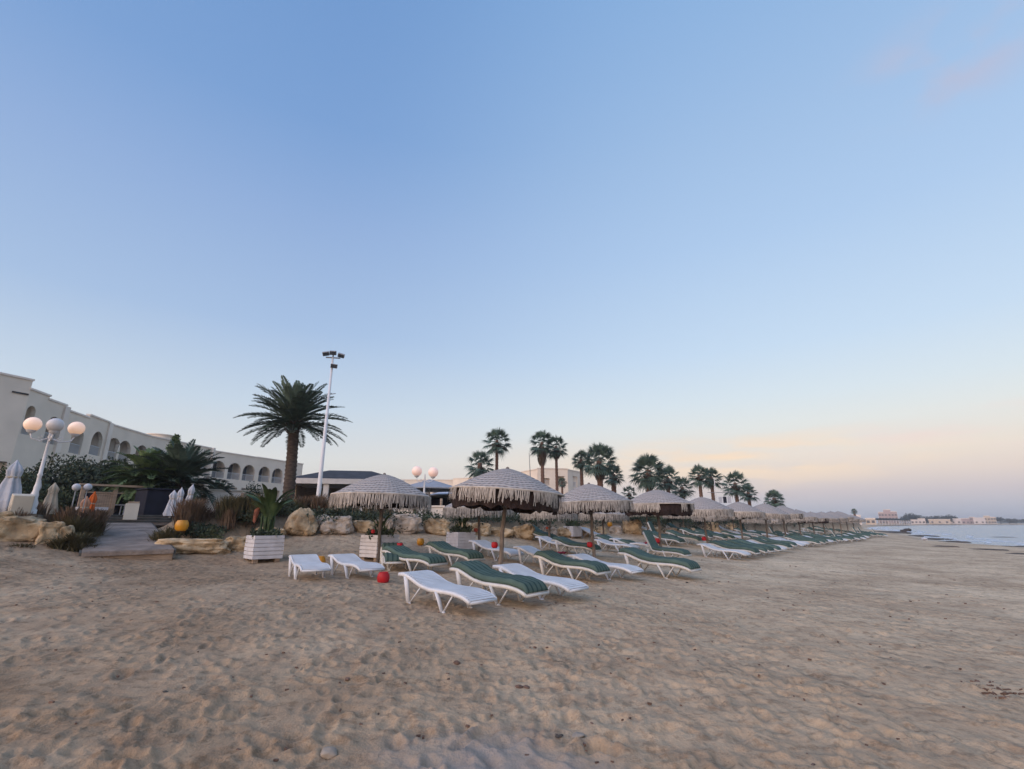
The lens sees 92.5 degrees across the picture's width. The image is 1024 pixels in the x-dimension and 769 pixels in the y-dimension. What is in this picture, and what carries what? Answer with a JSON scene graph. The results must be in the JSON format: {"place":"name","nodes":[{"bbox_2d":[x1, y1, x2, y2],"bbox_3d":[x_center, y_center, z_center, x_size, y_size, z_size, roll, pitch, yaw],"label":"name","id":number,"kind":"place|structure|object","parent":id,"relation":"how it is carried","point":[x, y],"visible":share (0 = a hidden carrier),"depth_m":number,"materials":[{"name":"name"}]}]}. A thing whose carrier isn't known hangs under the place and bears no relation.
{"place":"outdoors","nodes":[
{"label":"outdoors","id":0,"kind":"place"},
{"bbox_2d":[0,514,1023,768],"bbox_3d":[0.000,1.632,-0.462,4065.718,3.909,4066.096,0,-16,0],"label":"beach sand","id":1,"kind":"structure","parent":0,"point":[200,628],"depth_m":4.95,"materials":[{"name":"sand"}]},
{"bbox_2d":[0,460,23,511],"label":"wrapped parasol","id":2,"kind":"object","parent":1,"relation":"on","point":[10,484],"visible":0.88,"depth_m":14.30,"materials":[{"name":"white fabric"}]},
{"bbox_2d":[8,494,34,513],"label":"stone block","id":3,"kind":"structure","parent":1,"relation":"on","point":[20,501],"depth_m":12.51,"materials":[{"name":"stone"}]},
{"bbox_2d":[0,516,46,541],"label":"boulder","id":4,"kind":"object","parent":1,"relation":"on","point":[21,528],"visible":0.69,"depth_m":11.61,"materials":[{"name":"stone"}]},
{"bbox_2d":[0,471,77,515],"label":"shrub","id":5,"kind":"object","parent":1,"relation":"on","point":[65,498],"visible":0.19,"depth_m":19.19,"materials":[{"name":"green plant"}]},
{"bbox_2d":[34,521,65,544],"bbox_3d":[-11.289,3.670,11.974,0.526,0.644,0.735,14,-21,-40],"label":"boulder","id":6,"kind":"object","parent":1,"relation":"on","point":[47,530],"visible":0.67,"depth_m":11.74,"materials":[{"name":"stone"}]},
{"bbox_2d":[43,483,59,514],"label":"wrapped parasol","id":7,"kind":"object","parent":1,"relation":"on","point":[52,495],"visible":0.81,"depth_m":15.24,"materials":[{"name":"beige fabric"}]},
{"bbox_2d":[23,417,84,513],"bbox_3d":[-12.504,2.213,13.107,1.280,2.650,0.740,14,-21,-41],"label":"globe lamp","id":8,"kind":"object","parent":1,"relation":"on","point":[31,425],"visible":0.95,"depth_m":13.19,"materials":[{"name":"white metal"}]},
{"bbox_2d":[9,542,100,552],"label":"grass tussock","id":9,"kind":"object","parent":1,"relation":"on","point":[73,548],"depth_m":11.60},
{"bbox_2d":[15,505,114,530],"bbox_3d":[-11.846,3.528,12.911,2.174,0.675,1.435,14,-21,-40],"label":"grass tussock","id":10,"kind":"object","parent":1,"relation":"on","point":[70,511],"depth_m":12.93,"materials":[{"name":"plant"}]},
{"bbox_2d":[22,452,116,493],"bbox_3d":[-20.222,4.656,22.265,4.923,3.247,3.877,14,-21,-40],"label":"broadleaf tree","id":11,"kind":"object","parent":1,"relation":"on","point":[65,477],"visible":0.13,"depth_m":21.89,"materials":[{"name":"green plant"}]},
{"bbox_2d":[42,532,105,549],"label":"grass tussock","id":12,"kind":"object","parent":1,"relation":"on","point":[71,538],"depth_m":11.74,"materials":[{"name":"plant"}]},
{"bbox_2d":[47,515,118,536],"bbox_3d":[-11.280,3.766,12.746,1.545,0.726,1.743,6,-17,-19],"label":"grass tussock","id":13,"kind":"object","parent":1,"relation":"on","point":[83,526],"depth_m":12.66,"materials":[{"name":"plant"}]},
{"bbox_2d":[75,483,147,514],"bbox_3d":[-14.725,4.338,18.100,1.090,1.235,2.146,-14,-21,40],"label":"timber counter","id":14,"kind":"object","parent":1,"relation":"on","point":[108,501],"visible":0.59,"depth_m":17.99,"materials":[{"name":"brown wood"}]},
{"bbox_2d":[92,456,133,482],"bbox_3d":[-20.091,5.195,24.214,4.878,3.196,4.133,4,-16,-15],"label":"broadleaf tree","id":15,"kind":"object","parent":1,"relation":"on","point":[101,465],"visible":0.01,"depth_m":23.66,"materials":[{"name":"green plant"}]},
{"bbox_2d":[78,523,175,559],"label":"boardwalk ramp","id":16,"kind":"structure","parent":1,"relation":"on","point":[125,540],"depth_m":12.30,"materials":[{"name":"wood"}]},
{"bbox_2d":[123,501,139,519],"bbox_3d":[-12.241,4.059,15.763,0.360,0.574,0.299,12,-20,-36],"label":"notice board","id":17,"kind":"object","parent":1,"relation":"on","point":[131,510],"visible":1,"depth_m":15.69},
{"bbox_2d":[106,515,171,524],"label":"terrace steps","id":18,"kind":"structure","parent":1,"relation":"on","point":[159,520],"depth_m":16.43,"materials":[{"name":"wood"}]},
{"bbox_2d":[95,446,186,511],"bbox_3d":[-14.700,4.027,19.645,3.250,3.115,3.119,0,-16,0],"label":"date palm","id":19,"kind":"object","parent":1,"relation":"on","point":[126,477],"visible":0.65,"depth_m":19.19,"materials":[{"name":"green plant"}]},
{"bbox_2d":[0,372,303,502],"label":"hotel building","id":20,"kind":"structure","parent":1,"relation":"on","point":[98,439],"depth_m":48.60,"materials":[{"name":"paint"}]},
{"bbox_2d":[134,488,187,516],"bbox_3d":[-13.339,4.540,18.575,1.100,1.115,1.450,-10,-19,32],"label":"canvas shelter","id":21,"kind":"object","parent":1,"relation":"on","point":[153,501],"visible":0.56,"depth_m":18.08,"materials":[{"name":"fabric"}]},
{"bbox_2d":[146,526,190,540],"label":"grass tussock","id":22,"kind":"object","parent":1,"relation":"on","point":[164,534],"depth_m":13.30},
{"bbox_2d":[163,490,177,517],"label":"wrapped parasol","id":23,"kind":"object","parent":1,"relation":"on","point":[173,495],"visible":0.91,"depth_m":17.25,"materials":[{"name":"white fabric"}]},
{"bbox_2d":[116,439,234,507],"bbox_3d":[-13.826,3.961,20.130,4.037,3.506,4.268,0,-16,0],"label":"date palm","id":24,"kind":"object","parent":1,"relation":"on","point":[181,458],"visible":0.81,"depth_m":19.93,"materials":[{"name":"green plant"}]},
{"bbox_2d":[154,538,231,554],"bbox_3d":[-8.588,4.368,13.197,1.842,0.460,0.888,9,-18,-30],"label":"boulder","id":25,"kind":"object","parent":1,"relation":"on","point":[200,545],"visible":0.88,"depth_m":12.97,"materials":[{"name":"stone"}]},
{"bbox_2d":[166,520,232,538],"bbox_3d":[-9.175,4.317,14.405,1.489,0.638,1.420,-7,-17,23],"label":"shrub","id":26,"kind":"object","parent":1,"relation":"on","point":[201,528],"visible":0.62,"depth_m":14.06,"materials":[{"name":"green plant"}]},
{"bbox_2d":[169,496,239,529],"bbox_3d":[-9.174,3.845,14.639,1.457,0.934,2.193,-11,-19,33],"label":"grass tussock","id":27,"kind":"object","parent":1,"relation":"on","point":[190,510],"depth_m":14.28,"materials":[{"name":"plant"}]},
{"bbox_2d":[205,489,264,511],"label":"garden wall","id":28,"kind":"structure","parent":1,"relation":"on","point":[218,493],"depth_m":22.43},
{"bbox_2d":[226,536,245,551],"bbox_3d":[-7.826,4.588,14.029,0.825,0.470,0.791,8,-18,-27],"label":"boulder","id":29,"kind":"object","parent":1,"relation":"on","point":[237,544],"visible":0.45,"depth_m":13.75,"materials":[{"name":"stone"}]},
{"bbox_2d":[214,492,264,518],"bbox_3d":[-8.422,3.801,15.354,1.629,0.807,1.432,9,-18,-28],"label":"grass tussock","id":30,"kind":"object","parent":1,"relation":"on","point":[235,503],"depth_m":14.94,"materials":[{"name":"plant"}]},
{"bbox_2d":[243,535,284,562],"bbox_3d":[-6.670,4.414,13.178,0.770,0.682,0.770,14,-21,-41],"label":"slatted planter","id":31,"kind":"object","parent":1,"relation":"on","point":[256,548],"visible":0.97,"depth_m":12.93,"materials":[{"name":"wood"}]},
{"bbox_2d":[243,484,294,538],"bbox_3d":[-6.664,3.506,13.383,1.336,1.484,1.386,7,-17,-25],"label":"banana plant","id":32,"kind":"object","parent":31,"relation":"in","point":[269,506],"visible":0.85,"depth_m":13.24,"materials":[{"name":"green plant"}]},
{"bbox_2d":[276,494,298,517],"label":"shrub","id":33,"kind":"object","parent":1,"relation":"on","point":[285,510],"visible":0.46,"depth_m":16.44,"materials":[{"name":"green plant"}]},
{"bbox_2d":[235,375,352,507],"bbox_3d":[-12.415,3.668,27.908,5.763,8.299,5.818,-4,-16,14],"label":"date palm","id":34,"kind":"object","parent":1,"relation":"on","point":[295,405],"visible":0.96,"depth_m":27.59,"materials":[{"name":"green plant"}]},
{"bbox_2d":[283,507,318,535],"bbox_3d":[-6.852,4.481,15.975,1.076,0.913,0.802,6,-17,-22],"label":"boulder","id":35,"kind":"object","parent":1,"relation":"on","point":[299,522],"visible":0.94,"depth_m":15.71,"materials":[{"name":"stone"}]},
{"bbox_2d":[288,554,330,578],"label":"sun lounger","id":36,"kind":"object","parent":1,"relation":"on","point":[308,562],"visible":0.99,"depth_m":9.93,"materials":[{"name":"white plastic"}]},
{"bbox_2d":[283,494,351,515],"bbox_3d":[-7.306,4.600,18.601,2.853,1.005,1.940,6,-17,-20],"label":"grass tussock","id":37,"kind":"object","parent":1,"relation":"on","point":[305,500],"depth_m":18.11,"materials":[{"name":"plant"}]},
{"bbox_2d":[320,746,336,759],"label":"pebble","id":38,"kind":"object","parent":1,"relation":"on","point":[328,752],"visible":0.99,"depth_m":3.08,"materials":[{"name":"stone"}]},
{"bbox_2d":[316,350,344,496],"bbox_3d":[-8.076,2.092,21.230,0.980,7.500,0.309,3,-16,-12],"label":"floodlight pole","id":39,"kind":"object","parent":1,"relation":"on","point":[321,466],"visible":0.89,"depth_m":21.38,"materials":[{"name":"white metal"}]},
{"bbox_2d":[319,515,354,534],"bbox_3d":[-5.859,4.752,16.450,1.123,0.686,0.785,5,-17,-18],"label":"boulder","id":40,"kind":"object","parent":1,"relation":"on","point":[341,525],"visible":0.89,"depth_m":16.18,"materials":[{"name":"grey stone"}]},
{"bbox_2d":[283,470,404,514],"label":"pavilion","id":41,"kind":"structure","parent":1,"relation":"on","point":[333,481],"depth_m":35.31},
{"bbox_2d":[328,553,384,577],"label":"sun lounger","id":42,"kind":"object","parent":1,"relation":"on","point":[354,561],"visible":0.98,"depth_m":10.35,"materials":[{"name":"white plastic"}]},
{"bbox_2d":[353,520,374,532],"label":"boulder","id":43,"kind":"object","parent":1,"relation":"on","point":[361,526],"visible":0.73,"depth_m":16.73,"materials":[{"name":"stone"}]},
{"bbox_2d":[359,535,398,560],"bbox_3d":[-3.719,4.571,13.748,0.770,0.682,0.770,-12,-20,36],"label":"slatted planter","id":44,"kind":"object","parent":1,"relation":"on","point":[369,547],"visible":0.67,"depth_m":13.50,"materials":[{"name":"wood"}]},
{"bbox_2d":[365,515,395,539],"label":"banana plant","id":45,"kind":"object","parent":44,"relation":"in","point":[387,531],"visible":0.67,"depth_m":13.78,"materials":[{"name":"green plant"}]},
{"bbox_2d":[328,473,431,562],"bbox_3d":[-3.633,3.767,13.495,2.798,2.640,2.798,8,-18,-20],"label":"beach parasol","id":46,"kind":"object","parent":1,"relation":"on","point":[383,492],"visible":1,"depth_m":12.89,"materials":[{"name":"fabric"}]},
{"bbox_2d":[380,542,409,568],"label":"sun lounger","id":47,"kind":"object","parent":1,"relation":"on","point":[388,558],"visible":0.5,"depth_m":11.57,"materials":[{"name":"green fabric"}]},
{"bbox_2d":[392,514,423,533],"bbox_3d":[-3.907,5.080,17.769,1.417,0.774,0.783,3,-16,-11],"label":"boulder","id":48,"kind":"object","parent":1,"relation":"on","point":[411,523],"visible":0.69,"depth_m":17.50,"materials":[{"name":"grey stone"}]},
{"bbox_2d":[381,545,447,570],"bbox_3d":[-2.342,4.161,11.652,1.744,0.571,0.653,-11,-19,37],"label":"sun lounger","id":49,"kind":"object","parent":1,"relation":"on","point":[407,554],"visible":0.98,"depth_m":11.36,"materials":[{"name":"green fabric"}]},
{"bbox_2d":[412,466,437,492],"bbox_3d":[-3.883,4.786,21.642,1.170,2.340,0.450,2,-16,-6],"label":"globe lamp","id":50,"kind":"object","parent":1,"relation":"on","point":[417,472],"visible":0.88,"depth_m":21.75,"materials":[{"name":"glass"}]},
{"bbox_2d":[411,480,451,495],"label":"terrace parasol","id":51,"kind":"object","parent":1,"relation":"on","point":[434,486],"visible":0.55,"depth_m":26.82,"materials":[{"name":"white fabric"}]},
{"bbox_2d":[423,517,450,535],"bbox_3d":[-2.805,5.346,18.389,1.068,0.686,0.757,2,-16,-8],"label":"boulder","id":52,"kind":"object","parent":1,"relation":"on","point":[438,526],"visible":0.85,"depth_m":18.08,"materials":[{"name":"stone"}]},
{"bbox_2d":[398,477,483,516],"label":"hotel wing","id":53,"kind":"structure","parent":1,"relation":"on","point":[453,481],"depth_m":120.28,"materials":[{"name":"paint"}]},
{"bbox_2d":[398,570,496,612],"bbox_3d":[-1.019,3.158,7.442,1.665,0.454,0.623,-10,-18,40],"label":"sun lounger","id":54,"kind":"object","parent":1,"relation":"on","point":[436,584],"visible":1,"depth_m":7.34,"materials":[{"name":"white plastic"}]},
{"bbox_2d":[425,541,484,565],"bbox_3d":[-1.537,4.493,12.956,1.744,0.571,0.653,-10,-18,40],"label":"sun lounger","id":55,"kind":"object","parent":1,"relation":"on","point":[447,550],"visible":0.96,"depth_m":12.71,"materials":[{"name":"green fabric"}]},
{"bbox_2d":[446,532,475,549],"bbox_3d":[-1.629,4.999,15.576,0.678,0.600,0.678,13,-20,-38],"label":"slatted planter","id":56,"kind":"object","parent":1,"relation":"on","point":[458,539],"visible":0.67,"depth_m":15.33,"materials":[{"name":"wood"}]},
{"bbox_2d":[449,513,472,532],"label":"banana plant","id":57,"kind":"object","parent":56,"relation":"in","point":[458,528],"visible":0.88,"depth_m":15.58,"materials":[{"name":"green plant"}]},
{"bbox_2d":[442,503,514,550],"bbox_3d":[-1.086,4.569,15.919,2.380,2.244,2.379,12,-20,-41],"label":"beach parasol","id":58,"kind":"object","parent":1,"relation":"on","point":[449,511],"visible":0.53,"depth_m":15.18,"materials":[{"name":"fabric"}]},
{"bbox_2d":[464,450,493,479],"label":"fan palm","id":59,"kind":"object","parent":1,"relation":"on","point":[479,469],"visible":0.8,"depth_m":49.72,"materials":[{"name":"green plant"}]},
{"bbox_2d":[472,522,490,535],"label":"boulder","id":60,"kind":"object","parent":1,"relation":"on","point":[485,529],"visible":0.73,"depth_m":19.64,"materials":[{"name":"stone"}]},
{"bbox_2d":[468,540,523,560],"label":"sun lounger","id":61,"kind":"object","parent":1,"relation":"on","point":[484,544],"visible":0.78,"depth_m":14.34,"materials":[{"name":"white plastic"}]},
{"bbox_2d":[482,428,511,469],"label":"fan palm","id":62,"kind":"object","parent":1,"relation":"on","point":[496,449],"visible":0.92,"depth_m":51.56,"materials":[{"name":"green plant"}]},
{"bbox_2d":[449,560,548,604],"bbox_3d":[-0.247,3.294,8.120,1.744,0.571,0.653,-10,-18,40],"label":"sun lounger","id":63,"kind":"object","parent":1,"relation":"on","point":[484,575],"visible":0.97,"depth_m":7.90,"materials":[{"name":"fabric"}]},
{"bbox_2d":[447,467,564,570],"bbox_3d":[-0.184,3.404,11.979,2.921,2.772,2.907,4,-16,1],"label":"beach parasol","id":64,"kind":"object","parent":1,"relation":"on","point":[506,489],"visible":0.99,"depth_m":11.20,"materials":[{"name":"fabric"}]},
{"bbox_2d":[15,554,1004,765],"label":"beach litter","id":65,"kind":"object","parent":1,"relation":"on","point":[419,735],"visible":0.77,"depth_m":4.57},
{"bbox_2d":[511,523,534,539],"bbox_3d":[0.469,6.338,21.020,1.049,0.743,0.790,0,-16,1],"label":"boulder","id":66,"kind":"object","parent":1,"relation":"on","point":[525,531],"visible":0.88,"depth_m":20.75,"materials":[{"name":"stone"}]},
{"bbox_2d":[492,563,588,599],"bbox_3d":[0.470,3.519,8.712,1.744,0.476,0.653,-10,-18,40],"label":"sun lounger","id":67,"kind":"object","parent":1,"relation":"on","point":[566,584],"visible":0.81,"depth_m":8.65,"materials":[{"name":"white plastic"}]},
{"bbox_2d":[528,430,554,482],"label":"fan palm","id":68,"kind":"object","parent":1,"relation":"on","point":[541,451],"visible":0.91,"depth_m":51.36,"materials":[{"name":"green plant"}]},
{"bbox_2d":[513,546,571,567],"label":"sun lounger","id":69,"kind":"object","parent":1,"relation":"on","point":[531,550],"visible":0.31,"depth_m":13.50,"materials":[{"name":"white plastic"}]},
{"bbox_2d":[520,511,578,546],"bbox_3d":[1.524,5.714,19.805,2.344,2.262,2.346,7,-16,-24],"label":"beach parasol","id":70,"kind":"object","parent":1,"relation":"on","point":[535,515],"visible":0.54,"depth_m":19.03,"materials":[{"name":"fabric"}]},
{"bbox_2d":[520,468,579,514],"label":"hotel wing","id":71,"kind":"structure","parent":1,"relation":"on","point":[572,479],"depth_m":93.23,"materials":[{"name":"paint"}]},
{"bbox_2d":[303,505,804,534],"bbox_3d":[13.152,10.563,37.333,6.316,1.398,60.202,-14,-21,40],"label":"ground cover","id":72,"kind":"object","parent":1,"relation":"on","point":[376,515],"visible":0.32,"depth_m":20.51,"materials":[{"name":"plant"}]},
{"bbox_2d":[545,436,568,491],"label":"fan palm","id":73,"kind":"object","parent":1,"relation":"on","point":[557,453],"visible":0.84,"depth_m":52.40,"materials":[{"name":"green plant"}]},
{"bbox_2d":[533,550,610,579],"bbox_3d":[1.322,4.097,11.042,1.744,0.571,0.653,-10,-19,40],"label":"sun lounger","id":74,"kind":"object","parent":1,"relation":"on","point":[557,560],"visible":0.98,"depth_m":10.89,"materials":[{"name":"green fabric"}]},
{"bbox_2d":[551,536,601,553],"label":"sun lounger","id":75,"kind":"object","parent":1,"relation":"on","point":[565,541],"visible":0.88,"depth_m":16.95,"materials":[{"name":"green fabric"}]},
{"bbox_2d":[571,449,589,485],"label":"fan palm","id":76,"kind":"object","parent":1,"relation":"on","point":[579,464],"visible":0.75,"depth_m":54.52,"materials":[{"name":"green plant"}]},
{"bbox_2d":[548,483,633,557],"bbox_3d":[2.517,4.424,15.470,2.710,2.620,2.709,-1,-16,0],"label":"beach parasol","id":77,"kind":"object","parent":1,"relation":"on","point":[589,499],"visible":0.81,"depth_m":14.75,"materials":[{"name":"fabric"}]},
{"bbox_2d":[580,442,619,486],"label":"fan palm","id":78,"kind":"object","parent":1,"relation":"on","point":[600,470],"visible":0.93,"depth_m":51.37,"materials":[{"name":"green plant"}]},
{"bbox_2d":[578,512,629,544],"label":"beach parasol","id":79,"kind":"object","parent":1,"relation":"on","point":[601,516],"visible":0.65,"depth_m":21.60,"materials":[{"name":"fabric"}]},
{"bbox_2d":[567,553,643,579],"bbox_3d":[2.161,4.295,11.507,1.744,0.476,0.653,-10,-18,40],"label":"sun lounger","id":80,"kind":"object","parent":1,"relation":"on","point":[629,568],"visible":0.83,"depth_m":11.32,"materials":[{"name":"white plastic"}]},
{"bbox_2d":[603,465,625,492],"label":"fan palm","id":81,"kind":"object","parent":1,"relation":"on","point":[613,484],"visible":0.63,"depth_m":55.45,"materials":[{"name":"green plant"}]},
{"bbox_2d":[594,539,639,551],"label":"sun lounger","id":82,"kind":"object","parent":1,"relation":"on","point":[606,542],"visible":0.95,"depth_m":19.07,"materials":[{"name":"white plastic"}]},
{"bbox_2d":[622,519,641,534],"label":"boulder","id":83,"kind":"object","parent":1,"relation":"on","point":[633,527],"visible":0.78,"depth_m":26.36,"materials":[{"name":"stone"}]},
{"bbox_2d":[629,452,669,491],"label":"fan palm","id":84,"kind":"object","parent":1,"relation":"on","point":[648,481],"visible":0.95,"depth_m":51.38,"materials":[{"name":"green plant"}]},
{"bbox_2d":[617,547,701,578],"bbox_3d":[3.634,4.449,12.187,1.922,0.629,0.720,-10,-18,40],"label":"sun lounger","id":85,"kind":"object","parent":1,"relation":"on","point":[640,556],"visible":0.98,"depth_m":11.97,"materials":[{"name":"green fabric"}]},
{"bbox_2d":[625,489,694,546],"bbox_3d":[5.697,5.427,19.087,2.828,2.684,2.814,3,-16,-12],"label":"beach parasol","id":86,"kind":"object","parent":1,"relation":"on","point":[656,502],"visible":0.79,"depth_m":18.28,"materials":[{"name":"fabric"}]},
{"bbox_2d":[642,530,691,557],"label":"sun lounger","id":87,"kind":"object","parent":1,"relation":"on","point":[654,547],"visible":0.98,"depth_m":16.17,"materials":[{"name":"fabric"}]},
{"bbox_2d":[654,463,681,492],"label":"fan palm","id":88,"kind":"object","parent":1,"relation":"on","point":[668,486],"visible":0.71,"depth_m":54.49,"materials":[{"name":"green plant"}]},
{"bbox_2d":[672,477,695,498],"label":"fan palm","id":89,"kind":"object","parent":1,"relation":"on","point":[682,492],"visible":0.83,"depth_m":56.56,"materials":[{"name":"green plant"}]},
{"bbox_2d":[665,530,703,543],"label":"sun lounger","id":90,"kind":"object","parent":1,"relation":"on","point":[684,536],"visible":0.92,"depth_m":24.00,"materials":[{"name":"green fabric"}]},
{"bbox_2d":[688,463,711,496],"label":"fan palm","id":91,"kind":"object","parent":1,"relation":"on","point":[699,479],"visible":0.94,"depth_m":65.49,"materials":[{"name":"green plant"}]},
{"bbox_2d":[673,496,734,542],"bbox_3d":[9.041,6.561,22.973,2.741,2.585,2.741,6,-17,-21],"label":"beach parasol","id":92,"kind":"object","parent":1,"relation":"on","point":[704,507],"visible":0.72,"depth_m":22.22,"materials":[{"name":"fabric"}]},
{"bbox_2d":[701,467,726,500],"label":"fan palm","id":93,"kind":"object","parent":1,"relation":"on","point":[712,471],"visible":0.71,"depth_m":66.44,"materials":[{"name":"green plant"}]},
{"bbox_2d":[696,543,750,559],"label":"sun lounger","id":94,"kind":"object","parent":1,"relation":"on","point":[710,547],"visible":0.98,"depth_m":17.70,"materials":[{"name":"white plastic"}]},
{"bbox_2d":[708,540,760,557],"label":"sun lounger","id":95,"kind":"object","parent":1,"relation":"on","point":[722,545],"visible":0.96,"depth_m":18.33,"materials":[{"name":"green fabric"}]},
{"bbox_2d":[721,470,750,501],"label":"fan palm","id":96,"kind":"object","parent":1,"relation":"on","point":[735,488],"visible":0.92,"depth_m":69.44,"materials":[{"name":"green plant"}]},
{"bbox_2d":[714,501,765,539],"bbox_3d":[12.871,7.889,27.601,2.670,2.574,2.668,2,-18,-2],"label":"beach parasol","id":97,"kind":"object","parent":1,"relation":"on","point":[743,511],"visible":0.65,"depth_m":27.02,"materials":[{"name":"fabric"}]},
{"bbox_2d":[738,484,758,505],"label":"fan palm","id":98,"kind":"object","parent":1,"relation":"on","point":[749,495],"visible":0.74,"depth_m":73.44,"materials":[{"name":"green plant"}]},
{"bbox_2d":[754,503,790,536],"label":"beach parasol","id":99,"kind":"object","parent":1,"relation":"on","point":[772,512],"visible":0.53,"depth_m":30.50,"materials":[{"name":"fabric"}]},
{"bbox_2d":[763,489,785,506],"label":"fan palm","id":100,"kind":"object","parent":1,"relation":"on","point":[777,495],"visible":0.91,"depth_m":83.51,"materials":[{"name":"green plant"}]},
{"bbox_2d":[763,505,803,538],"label":"beach parasol","id":101,"kind":"object","parent":1,"relation":"on","point":[794,514],"visible":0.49,"depth_m":34.24,"materials":[{"name":"fabric"}]},
{"bbox_2d":[778,509,817,534],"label":"beach parasol","id":102,"kind":"object","parent":1,"relation":"on","point":[807,517],"visible":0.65,"depth_m":37.79,"materials":[{"name":"fabric"}]},
{"bbox_2d":[970,674,1023,698],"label":"seaweed litter","id":103,"kind":"object","parent":1,"relation":"on","point":[1002,693],"visible":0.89,"depth_m":4.31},
{"bbox_2d":[0,0,1023,522],"label":"sky","id":104,"kind":"structure","parent":0,"point":[779,244],"materials":[{"name":"blue"}]},
{"bbox_2d":[867,525,1023,545],"bbox_3d":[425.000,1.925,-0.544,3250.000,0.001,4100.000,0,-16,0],"label":"sea","id":105,"kind":"structure","parent":0,"point":[1014,534],"depth_m":106.88,"materials":[{"name":"blue liquid"}]},
{"bbox_2d":[869,527,1023,544],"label":"sea foam","id":106,"kind":"object","parent":105,"relation":"on","point":[912,532],"visible":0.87,"depth_m":69.28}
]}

